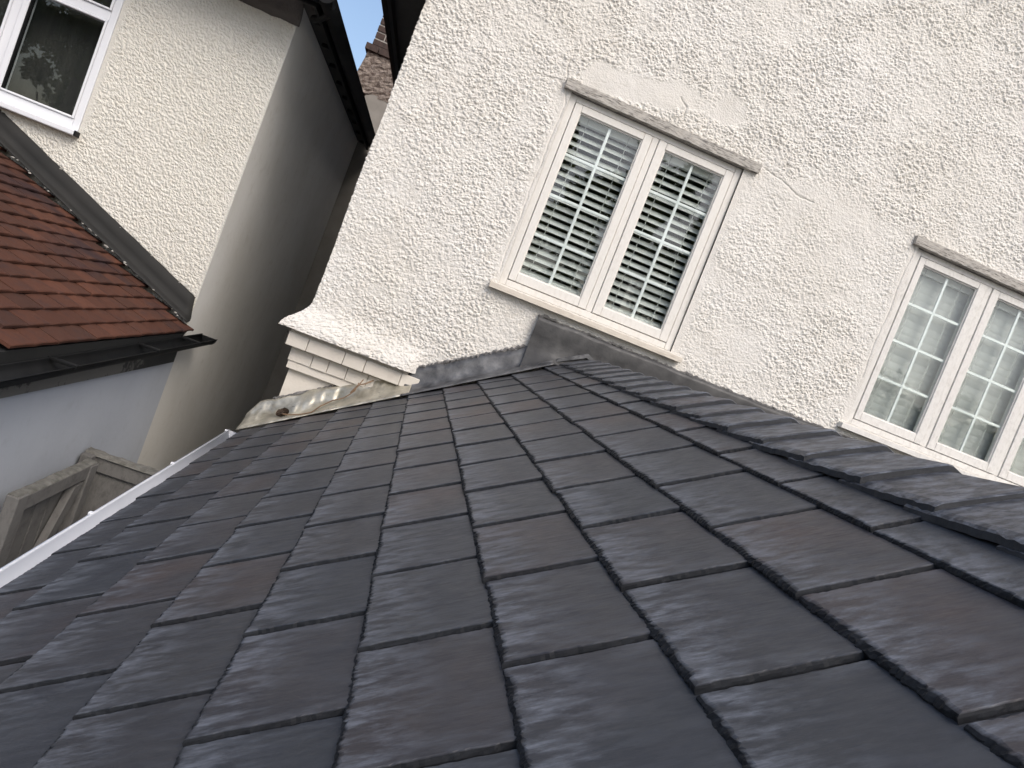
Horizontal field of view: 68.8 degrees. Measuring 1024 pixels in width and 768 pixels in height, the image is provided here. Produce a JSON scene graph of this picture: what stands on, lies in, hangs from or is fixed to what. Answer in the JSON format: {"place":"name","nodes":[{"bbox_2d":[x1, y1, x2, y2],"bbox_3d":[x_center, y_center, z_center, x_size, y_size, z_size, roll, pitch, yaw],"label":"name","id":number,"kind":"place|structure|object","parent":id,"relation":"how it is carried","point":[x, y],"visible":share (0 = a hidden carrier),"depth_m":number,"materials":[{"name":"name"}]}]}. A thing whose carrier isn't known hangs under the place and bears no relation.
{"place":"outdoors","nodes":[
{"label":"outdoors","id":0,"kind":"place"},
{"bbox_2d":[337,0,382,70],"label":"sky","id":1,"kind":"structure","parent":0,"point":[362,19],"materials":[{"name":"blue"}]},
{"label":"ground","id":2,"kind":"structure","parent":0,"visible":0},
{"bbox_2d":[56,447,159,532],"bbox_3d":[-2.176,1.439,3.793,0.680,2.153,0.113,21,3,-8],"label":"gate frame","id":3,"kind":"object","parent":2,"relation":"on","point":[114,477],"visible":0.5,"depth_m":3.73,"materials":[{"name":"grey wood"}]},
{"bbox_2d":[0,458,98,567],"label":"garden gate","id":4,"kind":"structure","parent":3,"relation":"attached to","point":[36,513],"depth_m":3.24,"materials":[{"name":"grey wood"}]},
{"bbox_2d":[0,110,217,511],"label":"tiled extension","id":5,"kind":"object","parent":2,"relation":"on","point":[93,340],"visible":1,"depth_m":3.62,"materials":[{"name":"tile"}]},
{"bbox_2d":[0,0,374,469],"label":"neighbouring house","id":6,"kind":"structure","parent":2,"relation":"on","point":[202,151],"depth_m":4.51,"materials":[{"name":"white paint"}]},
{"bbox_2d":[0,0,124,137],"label":"window","id":7,"kind":"structure","parent":6,"relation":"in","point":[53,52],"depth_m":4.47,"materials":[{"name":"white plastic"}]},
{"bbox_2d":[251,17,392,428],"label":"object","id":8,"kind":"object","parent":2,"relation":"on","point":[375,74],"visible":0.2,"depth_m":8.14,"materials":[{"name":"brick"}]},
{"bbox_2d":[0,314,1023,767],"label":"house extension","id":9,"kind":"object","parent":2,"relation":"on","point":[580,548],"visible":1,"depth_m":1.18,"materials":[{"name":"grey stone"}]},
{"bbox_2d":[276,408,288,416],"bbox_3d":[-1.288,0.159,4.197,0.068,0.059,0.030,21,3,-8],"label":"dead leaf","id":10,"kind":"object","parent":9,"relation":"on","point":[279,412],"visible":1,"depth_m":4.19,"materials":[{"name":"brown plant"}]},
{"bbox_2d":[282,379,373,414],"bbox_3d":[-1.035,0.077,4.236,0.423,0.347,0.054,20,3,-27],"label":"dry twig","id":11,"kind":"object","parent":9,"relation":"on","point":[354,389],"visible":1,"depth_m":4.24,"materials":[{"name":"brown wood"}]},
{"bbox_2d":[279,0,1023,486],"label":"house","id":12,"kind":"structure","parent":2,"relation":"on","point":[863,160],"depth_m":4.47,"materials":[{"name":"beige paint"}]},
{"bbox_2d":[520,116,639,295],"bbox_3d":[0.392,-1.047,4.479,0.474,1.059,0.048,21,3,-8],"label":"venetian blind","id":13,"kind":"object","parent":12,"relation":"attached to","point":[603,130],"visible":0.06,"depth_m":4.48,"materials":[{"name":"white plastic"}]},
{"bbox_2d":[489,77,761,362],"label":"window","id":14,"kind":"structure","parent":12,"relation":"in","point":[654,143],"depth_m":4.45,"materials":[{"name":"beige paint"}]},
{"bbox_2d":[604,153,719,328],"bbox_3d":[0.894,-0.855,4.557,0.466,1.059,0.048,21,3,-8],"label":"venetian blind","id":15,"kind":"object","parent":12,"relation":"attached to","point":[696,171],"visible":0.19,"depth_m":4.55,"materials":[{"name":"white plastic"}]},
{"bbox_2d":[863,268,971,430],"bbox_3d":[2.573,-0.209,4.817,0.476,1.067,0.048,21,3,-8],"label":"venetian blind","id":16,"kind":"object","parent":12,"relation":"attached to","point":[935,343],"visible":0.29,"depth_m":4.82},
{"bbox_2d":[837,235,1023,486],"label":"window","id":17,"kind":"structure","parent":12,"relation":"in","point":[945,262],"depth_m":4.77,"materials":[{"name":"white paint"}]},
{"bbox_2d":[938,301,1023,459],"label":"venetian blind","id":18,"kind":"object","parent":12,"relation":"attached to","point":[996,398],"visible":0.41,"depth_m":4.90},
{"bbox_2d":[1009,439,1023,476],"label":"venetian blind","id":19,"kind":"object","parent":12,"relation":"attached to","point":[1017,466],"depth_m":4.98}
]}

